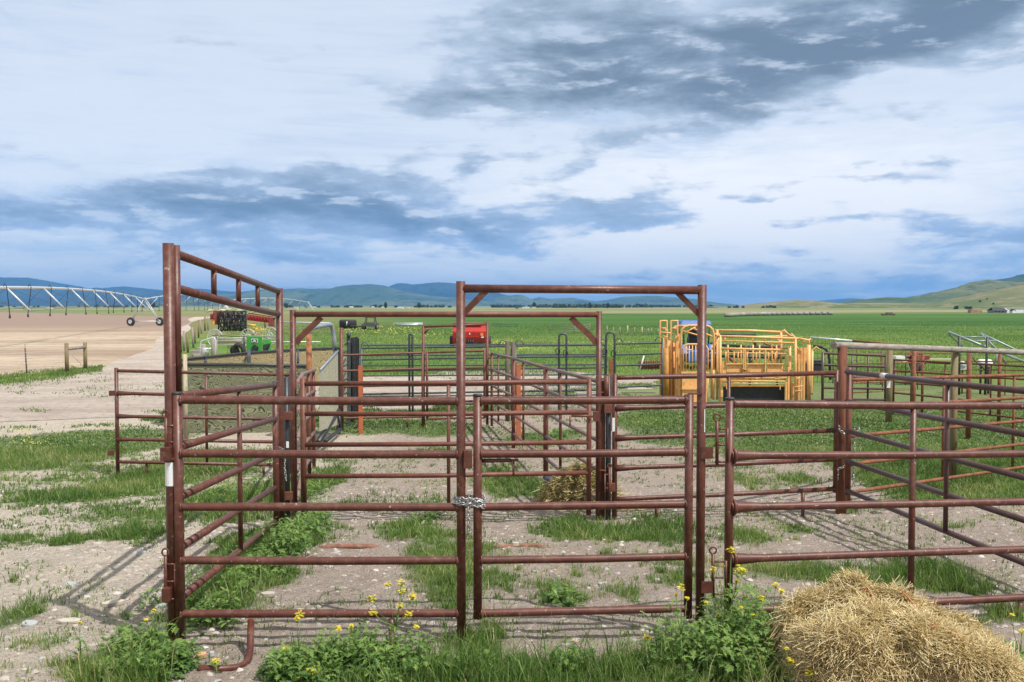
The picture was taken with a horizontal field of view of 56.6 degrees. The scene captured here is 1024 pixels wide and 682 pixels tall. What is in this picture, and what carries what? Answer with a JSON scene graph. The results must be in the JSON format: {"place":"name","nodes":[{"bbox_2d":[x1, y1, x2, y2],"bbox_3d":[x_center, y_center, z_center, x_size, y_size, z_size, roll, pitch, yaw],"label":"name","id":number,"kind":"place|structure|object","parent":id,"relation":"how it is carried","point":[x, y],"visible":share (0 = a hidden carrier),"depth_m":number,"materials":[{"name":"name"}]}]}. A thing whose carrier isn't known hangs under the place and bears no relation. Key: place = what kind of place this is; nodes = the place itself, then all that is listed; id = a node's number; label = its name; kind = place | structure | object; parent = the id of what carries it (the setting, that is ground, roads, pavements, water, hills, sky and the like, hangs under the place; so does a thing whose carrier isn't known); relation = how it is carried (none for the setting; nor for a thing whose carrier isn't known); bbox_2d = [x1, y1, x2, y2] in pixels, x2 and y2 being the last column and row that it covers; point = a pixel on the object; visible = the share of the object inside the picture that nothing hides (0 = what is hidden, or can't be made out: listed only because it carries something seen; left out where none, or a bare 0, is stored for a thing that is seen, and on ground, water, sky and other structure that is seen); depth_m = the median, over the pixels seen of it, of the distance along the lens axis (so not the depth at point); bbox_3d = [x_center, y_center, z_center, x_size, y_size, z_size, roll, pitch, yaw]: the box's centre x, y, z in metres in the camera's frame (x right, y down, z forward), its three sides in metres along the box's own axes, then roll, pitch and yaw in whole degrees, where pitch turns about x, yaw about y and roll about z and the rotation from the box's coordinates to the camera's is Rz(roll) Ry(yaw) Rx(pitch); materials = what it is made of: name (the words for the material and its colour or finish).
{"place":"outdoors","nodes":[
{"label":"outdoors","id":0,"kind":"place"},
{"bbox_2d":[0,312,192,375],"bbox_3d":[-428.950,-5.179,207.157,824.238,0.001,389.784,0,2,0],"label":"tilled field","id":1,"kind":"structure","parent":0,"point":[108,339],"depth_m":75.03,"materials":[{"name":"beige soil"}]},
{"bbox_2d":[0,345,64,373],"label":"wire fence","id":2,"kind":"object","parent":1,"relation":"on","point":[25,352],"visible":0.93,"depth_m":34.55,"materials":[{"name":"grey metal"}]},
{"bbox_2d":[126,298,162,325],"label":"pivot tower","id":3,"kind":"structure","parent":1,"relation":"on","point":[130,321],"depth_m":118.92,"materials":[{"name":"metal"}]},
{"bbox_2d":[0,284,146,317],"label":"irrigation span","id":4,"kind":"object","parent":3,"relation":"attached to","point":[30,287],"visible":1,"depth_m":70.54,"materials":[{"name":"metal"}]},
{"bbox_2d":[147,294,223,310],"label":"irrigation span","id":5,"kind":"object","parent":3,"relation":"attached to","point":[156,297],"visible":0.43,"depth_m":144.35,"materials":[{"name":"metal"}]},
{"bbox_2d":[0,277,235,305],"bbox_3d":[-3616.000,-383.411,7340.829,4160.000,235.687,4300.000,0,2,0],"label":"hills","id":6,"kind":"structure","parent":0,"point":[133,291],"depth_m":6533.86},
{"bbox_2d":[128,284,504,305],"bbox_3d":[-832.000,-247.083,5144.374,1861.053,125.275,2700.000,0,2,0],"label":"hills","id":7,"kind":"structure","parent":0,"point":[366,295],"depth_m":4430.60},
{"bbox_2d":[389,282,504,300],"bbox_3d":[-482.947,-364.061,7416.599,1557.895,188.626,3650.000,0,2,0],"label":"hills","id":8,"kind":"structure","parent":0,"point":[439,289],"depth_m":6718.78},
{"bbox_2d":[0,306,1023,681],"bbox_3d":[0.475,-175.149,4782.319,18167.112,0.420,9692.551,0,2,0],"label":"ground","id":9,"kind":"structure","parent":0,"point":[984,530],"depth_m":10.25,"materials":[{"name":"soil"}]},
{"bbox_2d":[0,364,102,385],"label":"verge grass","id":10,"kind":"structure","parent":9,"relation":"on","point":[33,376],"depth_m":33.91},
{"bbox_2d":[58,617,79,623],"bbox_3d":[-3.006,1.899,6.452,0.145,0.026,0.069,0,2,-10],"label":"slate","id":11,"kind":"object","parent":9,"relation":"on","point":[72,620],"visible":0.89,"depth_m":6.43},
{"bbox_2d":[64,342,86,371],"bbox_3d":[-16.645,0.637,36.285,0.144,1.157,1.527,0,2,3],"label":"fence brace","id":12,"kind":"object","parent":9,"relation":"on","point":[67,348],"visible":0.79,"depth_m":36.10,"materials":[{"name":"wood"}]},
{"bbox_2d":[65,621,91,672],"bbox_3d":[-2.512,1.778,5.534,0.186,0.307,0.182,2,3,41],"label":"mustard plant","id":13,"kind":"object","parent":9,"relation":"on","point":[79,639],"visible":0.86,"depth_m":5.52,"materials":[{"name":"green plant"}]},
{"bbox_2d":[101,599,124,606],"bbox_3d":[-2.901,1.908,6.911,0.159,0.037,0.057,-1,2,-25],"label":"slate","id":14,"kind":"object","parent":9,"relation":"on","point":[110,603],"visible":0.98,"depth_m":6.90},
{"bbox_2d":[183,354,187,438],"bbox_3d":[-6.067,1.051,17.651,0.080,1.611,0.080,0,2,0],"label":"timber post","id":15,"kind":"object","parent":9,"relation":"on","point":[185,388],"visible":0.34,"depth_m":17.62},
{"bbox_2d":[107,368,290,475],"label":"open gate","id":16,"kind":"structure","parent":9,"relation":"on","point":[116,393],"depth_m":13.90,"materials":[{"name":"metal"}]},
{"bbox_2d":[160,243,284,642],"bbox_3d":[-2.242,0.677,7.820,0.120,2.706,3.942,0,2,-3],"label":"alley gateway","id":17,"kind":"object","parent":9,"relation":"on","point":[174,289],"visible":0.96,"depth_m":5.93,"materials":[{"name":"brown paint"}]},
{"bbox_2d":[179,381,279,642],"bbox_3d":[-2.233,1.239,7.766,0.073,1.975,3.544,0,2,-4],"label":"side panel","id":18,"kind":"object","parent":9,"relation":"on","point":[239,429],"visible":0.62,"depth_m":7.63,"materials":[{"name":"brown paint"}]},
{"bbox_2d":[215,337,244,345],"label":"pipe rack","id":19,"kind":"object","parent":9,"relation":"on","point":[225,341],"visible":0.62,"depth_m":44.02,"materials":[{"name":"metal"}]},
{"bbox_2d":[206,308,256,332],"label":"tine harrow","id":20,"kind":"object","parent":9,"relation":"on","point":[232,317],"visible":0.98,"depth_m":61.96,"materials":[{"name":"black metal"}]},
{"bbox_2d":[230,343,245,352],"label":"tyre","id":21,"kind":"object","parent":9,"relation":"on","point":[235,347],"visible":0.66,"depth_m":41.97,"materials":[{"name":"rubber"}]},
{"bbox_2d":[207,327,275,345],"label":"hay rake","id":22,"kind":"object","parent":9,"relation":"on","point":[249,334],"visible":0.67,"depth_m":46.10,"materials":[{"name":"metal"}]},
{"bbox_2d":[182,363,306,432],"bbox_3d":[-5.254,1.141,18.775,2.487,1.439,0.121,0,2,-7],"label":"plywood panel","id":23,"kind":"object","parent":9,"relation":"on","point":[196,381],"visible":0.36,"depth_m":18.73,"materials":[{"name":"wood"}]},
{"bbox_2d":[247,336,270,350],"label":"seed box","id":24,"kind":"object","parent":9,"relation":"on","point":[254,343],"visible":0.77,"depth_m":43.03,"materials":[{"name":"green paint"}]},
{"bbox_2d":[247,313,275,328],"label":"conveyor boom","id":25,"kind":"object","parent":9,"relation":"on","point":[269,320],"visible":0.91,"depth_m":65.97,"materials":[{"name":"red paint"}]},
{"bbox_2d":[272,377,292,521],"bbox_3d":[-2.393,1.197,9.835,0.101,1.592,0.788,0,2,0],"label":"double post","id":26,"kind":"object","parent":9,"relation":"on","point":[288,415],"visible":0.84,"depth_m":10.17,"materials":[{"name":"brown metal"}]},
{"bbox_2d":[297,369,315,501],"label":"livestock panel","id":27,"kind":"object","parent":9,"relation":"on","point":[310,374],"visible":0.59,"depth_m":13.63,"materials":[{"name":"paint"}]},
{"bbox_2d":[306,323,336,441],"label":"rusty arch","id":28,"kind":"structure","parent":9,"relation":"on","point":[309,346],"depth_m":17.51,"materials":[{"name":"brown metal"}]},
{"bbox_2d":[316,347,342,441],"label":"plywood panel","id":29,"kind":"object","parent":9,"relation":"on","point":[329,369],"visible":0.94,"depth_m":17.15,"materials":[{"name":"beige wood"}]},
{"bbox_2d":[0,317,659,421],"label":"gravel lane","id":30,"kind":"structure","parent":9,"relation":"on","point":[65,405],"depth_m":28.07,"materials":[{"name":"gravel"}]},
{"bbox_2d":[182,347,334,380],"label":"plywood panel","id":31,"kind":"object","parent":30,"relation":"on","point":[321,357],"visible":0.3,"depth_m":23.08,"materials":[{"name":"beige wood"}]},
{"bbox_2d":[1,372,664,432],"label":"lane weeds","id":32,"kind":"object","parent":30,"relation":"on","point":[439,408],"visible":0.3,"depth_m":22.79,"materials":[{"name":"green plant"}]},
{"bbox_2d":[362,343,604,396],"bbox_3d":[-0.727,0.847,24.248,6.237,1.569,0.044,0,2,0],"label":"livestock panel","id":33,"kind":"object","parent":30,"relation":"on","point":[471,365],"visible":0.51,"depth_m":24.23,"materials":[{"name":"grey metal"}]},
{"bbox_2d":[339,328,343,428],"bbox_3d":[-3.436,0.792,19.142,0.074,2.118,0.074,0,2,0],"label":"steel post","id":34,"kind":"object","parent":9,"relation":"on","point":[341,360],"visible":0.6,"depth_m":19.10,"materials":[{"name":"metal"}]},
{"bbox_2d":[339,320,356,328],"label":"stock tank","id":35,"kind":"object","parent":9,"relation":"on","point":[345,324],"visible":0.94,"depth_m":104.17,"materials":[{"name":"metal"}]},
{"bbox_2d":[319,543,379,548],"bbox_3d":[-1.516,1.949,8.907,0.670,0.096,0.065,0,2,-6],"label":"ground pipe","id":36,"kind":"object","parent":9,"relation":"on","point":[352,546],"visible":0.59,"depth_m":8.89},
{"bbox_2d":[343,331,358,425],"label":"sliding gate","id":37,"kind":"structure","parent":9,"relation":"on","point":[351,362],"depth_m":20.29,"materials":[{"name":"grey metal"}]},
{"bbox_2d":[358,366,362,433],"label":"steel post","id":38,"kind":"object","parent":9,"relation":"on","point":[360,394],"visible":0.89,"depth_m":18.64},
{"bbox_2d":[350,317,378,329],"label":"utility vehicle","id":39,"kind":"object","parent":9,"relation":"on","point":[366,323],"visible":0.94,"depth_m":99.47,"materials":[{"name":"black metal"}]},
{"bbox_2d":[343,352,423,428],"bbox_3d":[-2.652,1.018,19.460,1.701,1.583,0.091,0,2,-13],"label":"livestock panel","id":40,"kind":"object","parent":9,"relation":"on","point":[398,369],"visible":0.69,"depth_m":19.48,"materials":[{"name":"brown paint"}]},
{"bbox_2d":[366,579,418,649],"bbox_3d":[-0.712,1.677,5.676,0.327,0.521,0.176,0,2,0],"label":"mustard plant","id":41,"kind":"object","parent":9,"relation":"on","point":[400,605],"visible":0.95,"depth_m":5.67,"materials":[{"name":"green plant"}]},
{"bbox_2d":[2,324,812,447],"bbox_3d":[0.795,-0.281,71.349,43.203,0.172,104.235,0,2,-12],"label":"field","id":42,"kind":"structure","parent":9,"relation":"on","point":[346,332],"depth_m":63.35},
{"bbox_2d":[405,333,413,411],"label":"hoop gate","id":43,"kind":"structure","parent":9,"relation":"on","point":[411,378],"depth_m":21.82,"materials":[{"name":"grey metal"}]},
{"bbox_2d":[360,340,504,406],"bbox_3d":[-1.847,0.836,22.446,3.484,1.724,0.053,0,2,0],"label":"livestock panel","id":44,"kind":"object","parent":9,"relation":"on","point":[376,359],"visible":0.56,"depth_m":22.42,"materials":[{"name":"grey metal"}]},
{"bbox_2d":[172,281,712,671],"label":"bow gate panel","id":45,"kind":"structure","parent":9,"relation":"on","point":[461,454],"depth_m":5.93,"materials":[{"name":"brown paint"}]},
{"bbox_2d":[453,494,485,537],"bbox_3d":[-0.267,1.100,5.973,0.211,0.260,0.119,0,2,0],"label":"chain","id":46,"kind":"object","parent":45,"relation":"attached to","point":[471,503],"visible":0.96,"depth_m":5.93,"materials":[{"name":"metal"}]},
{"bbox_2d":[473,393,702,622],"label":"walk through gate","id":47,"kind":"structure","parent":45,"relation":"attached to","point":[499,456],"depth_m":5.99,"materials":[{"name":"metal"}]},
{"bbox_2d":[290,310,601,520],"bbox_3d":[-0.724,0.855,10.416,3.416,2.393,0.114,0,2,0],"label":"bow gateway","id":48,"kind":"object","parent":9,"relation":"on","point":[585,331],"visible":0.91,"depth_m":10.39,"materials":[{"name":"brown paint"}]},
{"bbox_2d":[300,378,592,516],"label":"long gate","id":49,"kind":"structure","parent":48,"relation":"attached to","point":[304,444],"depth_m":10.35,"materials":[{"name":"metal"}]},
{"bbox_2d":[422,322,488,424],"bbox_3d":[-1.183,0.676,19.839,1.390,2.155,0.060,0,2,0],"label":"bow gateway","id":50,"kind":"object","parent":9,"relation":"on","point":[428,327],"visible":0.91,"depth_m":19.80,"materials":[{"name":"brown paint"}]},
{"bbox_2d":[426,350,485,419],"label":"walk through gate","id":51,"kind":"structure","parent":50,"relation":"attached to","point":[483,367],"depth_m":19.77,"materials":[{"name":"metal"}]},
{"bbox_2d":[450,322,490,347],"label":"baler","id":52,"kind":"object","parent":9,"relation":"on","point":[475,334],"visible":0.55,"depth_m":56.07,"materials":[{"name":"red paint"}]},
{"bbox_2d":[0,509,955,681],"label":"slate chips","id":53,"kind":"object","parent":9,"relation":"on","point":[132,607],"visible":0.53,"depth_m":7.78,"materials":[{"name":"stone"}]},
{"bbox_2d":[0,302,973,308],"bbox_3d":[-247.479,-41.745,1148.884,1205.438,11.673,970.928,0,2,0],"label":"woodland","id":54,"kind":"object","parent":9,"relation":"on","point":[574,305],"visible":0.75,"depth_m":1313.17,"materials":[{"name":"green plant"}]},
{"bbox_2d":[490,352,511,446],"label":"livestock panel","id":55,"kind":"object","parent":9,"relation":"on","point":[498,372],"visible":0.73,"depth_m":18.73,"materials":[{"name":"paint"}]},
{"bbox_2d":[505,341,509,420],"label":"timber post","id":56,"kind":"object","parent":9,"relation":"on","point":[507,365],"visible":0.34,"depth_m":20.60,"materials":[{"name":"brown wood"}]},
{"bbox_2d":[0,403,1023,554],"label":"ground cover","id":57,"kind":"object","parent":9,"relation":"on","point":[755,422],"visible":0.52,"depth_m":18.23,"materials":[{"name":"green plant"}]},
{"bbox_2d":[485,543,550,547],"bbox_3d":[0.029,1.946,8.907,0.679,0.089,0.064,0,2,-6],"label":"ground pipe","id":58,"kind":"object","parent":9,"relation":"on","point":[537,545],"visible":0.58,"depth_m":8.90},
{"bbox_2d":[516,364,520,440],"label":"steel post","id":59,"kind":"object","parent":9,"relation":"on","point":[518,394],"visible":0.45,"depth_m":17.54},
{"bbox_2d":[512,357,544,479],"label":"livestock panel","id":60,"kind":"object","parent":9,"relation":"on","point":[522,420],"visible":0.57,"depth_m":15.59,"materials":[{"name":"paint"}]},
{"bbox_2d":[89,421,1023,681],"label":"weeds","id":61,"kind":"object","parent":9,"relation":"on","point":[355,651],"visible":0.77,"depth_m":5.60,"materials":[{"name":"green plant"}]},
{"bbox_2d":[515,339,604,409],"bbox_3d":[1.171,0.811,22.846,2.224,1.744,0.053,0,2,0],"label":"livestock panel","id":62,"kind":"object","parent":9,"relation":"on","point":[516,346],"visible":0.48,"depth_m":22.82,"materials":[{"name":"grey metal"}]},
{"bbox_2d":[555,333,567,409],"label":"hoop gate","id":63,"kind":"structure","parent":9,"relation":"on","point":[566,360],"depth_m":22.21,"materials":[{"name":"grey metal"}]},
{"bbox_2d":[544,366,604,519],"bbox_3d":[0.747,1.228,12.021,0.058,1.705,3.110,0,2,-10],"label":"livestock panel","id":64,"kind":"object","parent":9,"relation":"on","point":[563,422],"visible":0.55,"depth_m":12.17,"materials":[{"name":"paint"}]},
{"bbox_2d":[529,459,624,509],"bbox_3d":[0.862,1.765,11.559,1.330,0.673,0.987,0,2,0],"label":"hay heap","id":65,"kind":"object","parent":9,"relation":"on","point":[568,488],"visible":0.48,"depth_m":11.42,"materials":[{"name":"brown plant"}]},
{"bbox_2d":[600,375,614,519],"bbox_3d":[1.049,1.219,10.437,0.168,1.695,0.131,0,2,0],"label":"hinge post","id":66,"kind":"object","parent":9,"relation":"on","point":[609,487],"visible":0.88,"depth_m":10.40,"materials":[{"name":"black metal"}]},
{"bbox_2d":[602,331,615,375],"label":"hoop gate","id":67,"kind":"structure","parent":9,"relation":"on","point":[614,352],"depth_m":22.20,"materials":[{"name":"grey metal"}]},
{"bbox_2d":[616,337,663,404],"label":"livestock panel","id":68,"kind":"object","parent":9,"relation":"on","point":[661,353],"visible":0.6,"depth_m":23.42,"materials":[{"name":"grey metal"}]},
{"bbox_2d":[636,634,658,671],"bbox_3d":[0.773,1.819,5.465,0.158,0.234,0.155,0,2,0],"label":"mustard plant","id":69,"kind":"object","parent":9,"relation":"on","point":[646,636],"visible":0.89,"depth_m":5.47,"materials":[{"name":"green plant"}]},
{"bbox_2d":[638,356,659,370],"bbox_3d":[4.057,0.623,26.997,0.940,0.434,0.350,0,2,0],"label":"disc roller","id":70,"kind":"object","parent":9,"relation":"on","point":[652,367],"visible":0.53,"depth_m":26.97,"materials":[{"name":"white paint"}]},
{"bbox_2d":[666,583,695,681],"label":"mustard plant","id":71,"kind":"object","parent":9,"relation":"on","point":[681,638],"visible":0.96,"depth_m":5.41,"materials":[{"name":"green plant"}]},
{"bbox_2d":[674,320,718,368],"bbox_3d":[7.306,0.131,38.416,1.824,1.951,2.731,0,2,0],"label":"tractor","id":72,"kind":"object","parent":9,"relation":"on","point":[691,338],"visible":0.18,"depth_m":37.47,"materials":[{"name":"blue paint"}]},
{"bbox_2d":[612,370,838,519],"bbox_3d":[2.384,1.185,10.574,2.563,1.719,0.080,0,2,-4],"label":"livestock panel","id":73,"kind":"object","parent":9,"relation":"on","point":[616,438],"visible":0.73,"depth_m":10.55,"materials":[{"name":"brown paint"}]},
{"bbox_2d":[710,546,746,642],"bbox_3d":[1.286,1.575,5.651,0.188,0.722,0.196,-1,3,-35],"label":"mustard plant","id":74,"kind":"object","parent":9,"relation":"on","point":[741,570],"visible":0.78,"depth_m":5.66,"materials":[{"name":"green plant"}]},
{"bbox_2d":[659,320,819,402],"bbox_3d":[5.855,0.517,24.468,4.088,2.130,1.404,0,2,0],"label":"squeeze chute","id":75,"kind":"object","parent":9,"relation":"on","point":[673,359],"visible":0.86,"depth_m":24.06,"materials":[{"name":"yellow metal"}]},
{"bbox_2d":[682,378,706,387],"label":"door panel","id":76,"kind":"structure","parent":75,"relation":"in","point":[686,383],"depth_m":23.85,"materials":[{"name":"yellow metal"}]},
{"bbox_2d":[706,342,787,384],"bbox_3d":[7.286,0.701,29.362,2.585,1.441,1.695,0,2,0],"label":"cultivator","id":77,"kind":"object","parent":9,"relation":"on","point":[750,355],"visible":0.41,"depth_m":29.01,"materials":[{"name":"metal"}]},
{"bbox_2d":[758,582,784,647],"bbox_3d":[1.487,1.667,5.501,0.210,0.533,0.174,-1,3,-35],"label":"mustard plant","id":78,"kind":"object","parent":9,"relation":"on","point":[781,591],"visible":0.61,"depth_m":5.50,"materials":[{"name":"green plant"}]},
{"bbox_2d":[835,346,847,513],"bbox_3d":[3.749,1.072,10.797,0.120,2.038,0.120,0,2,0],"label":"fence post","id":79,"kind":"object","parent":9,"relation":"on","point":[841,368],"visible":0.43,"depth_m":10.74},
{"bbox_2d":[838,423,859,486],"bbox_3d":[3.771,1.151,10.631,0.120,0.923,0.352,-1,2,-22],"label":"chain","id":80,"kind":"object","parent":79,"relation":"hanging from","point":[854,445],"visible":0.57,"depth_m":10.50,"materials":[{"name":"metal"}]},
{"bbox_2d":[821,352,886,400],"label":"livestock panel","id":81,"kind":"object","parent":9,"relation":"on","point":[868,388],"visible":0.62,"depth_m":23.41,"materials":[{"name":"paint"}]},
{"bbox_2d":[809,336,906,384],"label":"panel","id":82,"kind":"object","parent":9,"relation":"on","point":[833,339],"visible":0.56,"depth_m":30.55,"materials":[{"name":"metal"}]},
{"bbox_2d":[709,397,1023,615],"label":"livestock panel","id":83,"kind":"object","parent":9,"relation":"on","point":[733,506],"visible":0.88,"depth_m":6.31,"materials":[{"name":"brown paint"}]},
{"bbox_2d":[885,350,892,421],"bbox_3d":[8.120,0.990,20.451,0.133,1.626,0.136,0,2,0],"label":"timber post","id":84,"kind":"object","parent":9,"relation":"on","point":[889,370],"visible":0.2,"depth_m":20.40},
{"bbox_2d":[759,565,1023,681],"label":"hay bale","id":85,"kind":"object","parent":9,"relation":"on","point":[851,627],"visible":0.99,"depth_m":4.96},
{"bbox_2d":[847,353,950,392],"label":"livestock panel","id":86,"kind":"object","parent":9,"relation":"on","point":[882,363],"visible":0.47,"depth_m":27.95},
{"bbox_2d":[911,351,915,401],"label":"steel post","id":87,"kind":"object","parent":9,"relation":"on","point":[913,391],"visible":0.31,"depth_m":19.01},
{"bbox_2d":[893,351,950,373],"bbox_3d":[13.022,0.682,30.518,1.912,0.662,1.343,0,2,0],"label":"implement","id":88,"kind":"object","parent":9,"relation":"on","point":[909,357],"visible":0.45,"depth_m":29.95,"materials":[{"name":"red paint"}]},
{"bbox_2d":[844,368,1023,565],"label":"livestock panel","id":89,"kind":"object","parent":9,"relation":"on","point":[947,420],"visible":0.87,"depth_m":8.49,"materials":[{"name":"paint"}]},
{"bbox_2d":[847,373,1023,500],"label":"livestock panel","id":90,"kind":"object","parent":9,"relation":"on","point":[1013,398],"visible":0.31,"depth_m":12.57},
{"bbox_2d":[949,352,957,480],"bbox_3d":[6.300,1.086,13.550,0.101,1.924,0.104,0,2,0],"label":"timber post","id":91,"kind":"object","parent":9,"relation":"on","point":[954,415],"visible":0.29,"depth_m":13.51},
{"bbox_2d":[830,342,1023,354],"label":"log rail","id":92,"kind":"object","parent":91,"relation":"on","point":[868,346],"visible":1,"depth_m":12.50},
{"bbox_2d":[892,359,1023,418],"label":"livestock panel","id":93,"kind":"object","parent":9,"relation":"on","point":[944,374],"visible":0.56,"depth_m":21.08,"materials":[{"name":"brown paint"}]},
{"bbox_2d":[965,353,971,439],"bbox_3d":[8.582,1.041,17.851,0.088,1.716,0.092,0,2,0],"label":"steel post","id":94,"kind":"object","parent":9,"relation":"on","point":[968,395],"visible":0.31,"depth_m":17.82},
{"bbox_2d":[947,331,1023,394],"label":"tube rack","id":95,"kind":"object","parent":9,"relation":"on","point":[984,336],"visible":0.73,"depth_m":26.00,"materials":[{"name":"grey metal"}]},
{"bbox_2d":[961,361,1023,395],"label":"livestock panel","id":96,"kind":"object","parent":9,"relation":"on","point":[1005,369],"visible":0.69,"depth_m":26.66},
{"bbox_2d":[997,354,1001,421],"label":"steel post","id":97,"kind":"object","parent":9,"relation":"on","point":[999,380],"depth_m":20.52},
{"bbox_2d":[0,440,1023,681],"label":"grass","id":98,"kind":"structure","parent":0,"point":[942,573],"depth_m":8.08,"materials":[{"name":"plant"}]},
{"bbox_2d":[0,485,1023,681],"bbox_3d":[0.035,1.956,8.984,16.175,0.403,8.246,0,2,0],"label":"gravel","id":99,"kind":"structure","parent":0,"point":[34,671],"depth_m":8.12,"materials":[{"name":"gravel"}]},
{"bbox_2d":[0,0,1023,304],"label":"sky","id":100,"kind":"structure","parent":0,"point":[748,151],"materials":[{"name":"blue"}]},
{"bbox_2d":[486,295,735,305],"bbox_3d":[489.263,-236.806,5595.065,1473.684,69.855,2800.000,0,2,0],"label":"hills","id":101,"kind":"structure","parent":0,"point":[527,301],"depth_m":4934.24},
{"bbox_2d":[227,321,1023,377],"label":"pasture grass","id":102,"kind":"structure","parent":0,"point":[632,347],"depth_m":62.48,"materials":[{"name":"plant"}]},
{"bbox_2d":[710,300,926,307],"bbox_3d":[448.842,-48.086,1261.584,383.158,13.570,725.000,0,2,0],"label":"hills","id":103,"kind":"structure","parent":0,"point":[800,304],"depth_m":1152.76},
{"bbox_2d":[841,280,1023,303],"bbox_3d":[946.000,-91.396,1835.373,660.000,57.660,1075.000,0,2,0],"label":"hills","id":104,"kind":"structure","parent":0,"point":[970,288],"depth_m":1823.73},
{"bbox_2d":[898,283,1023,308],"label":"hills","id":105,"kind":"structure","parent":0,"point":[1010,298],"depth_m":970.80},
{"bbox_2d":[923,274,1023,294],"bbox_3d":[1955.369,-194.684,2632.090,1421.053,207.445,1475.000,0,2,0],"label":"hills","id":106,"kind":"structure","parent":0,"point":[1018,278],"depth_m":2665.53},
{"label":"pivot tower","id":107,"kind":"object","parent":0,"visible":0},
{"bbox_2d":[228,298,308,308],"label":"irrigation span","id":108,"kind":"object","parent":107,"relation":"attached to","point":[274,300],"visible":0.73,"depth_m":206.28,"materials":[{"name":"metal"}]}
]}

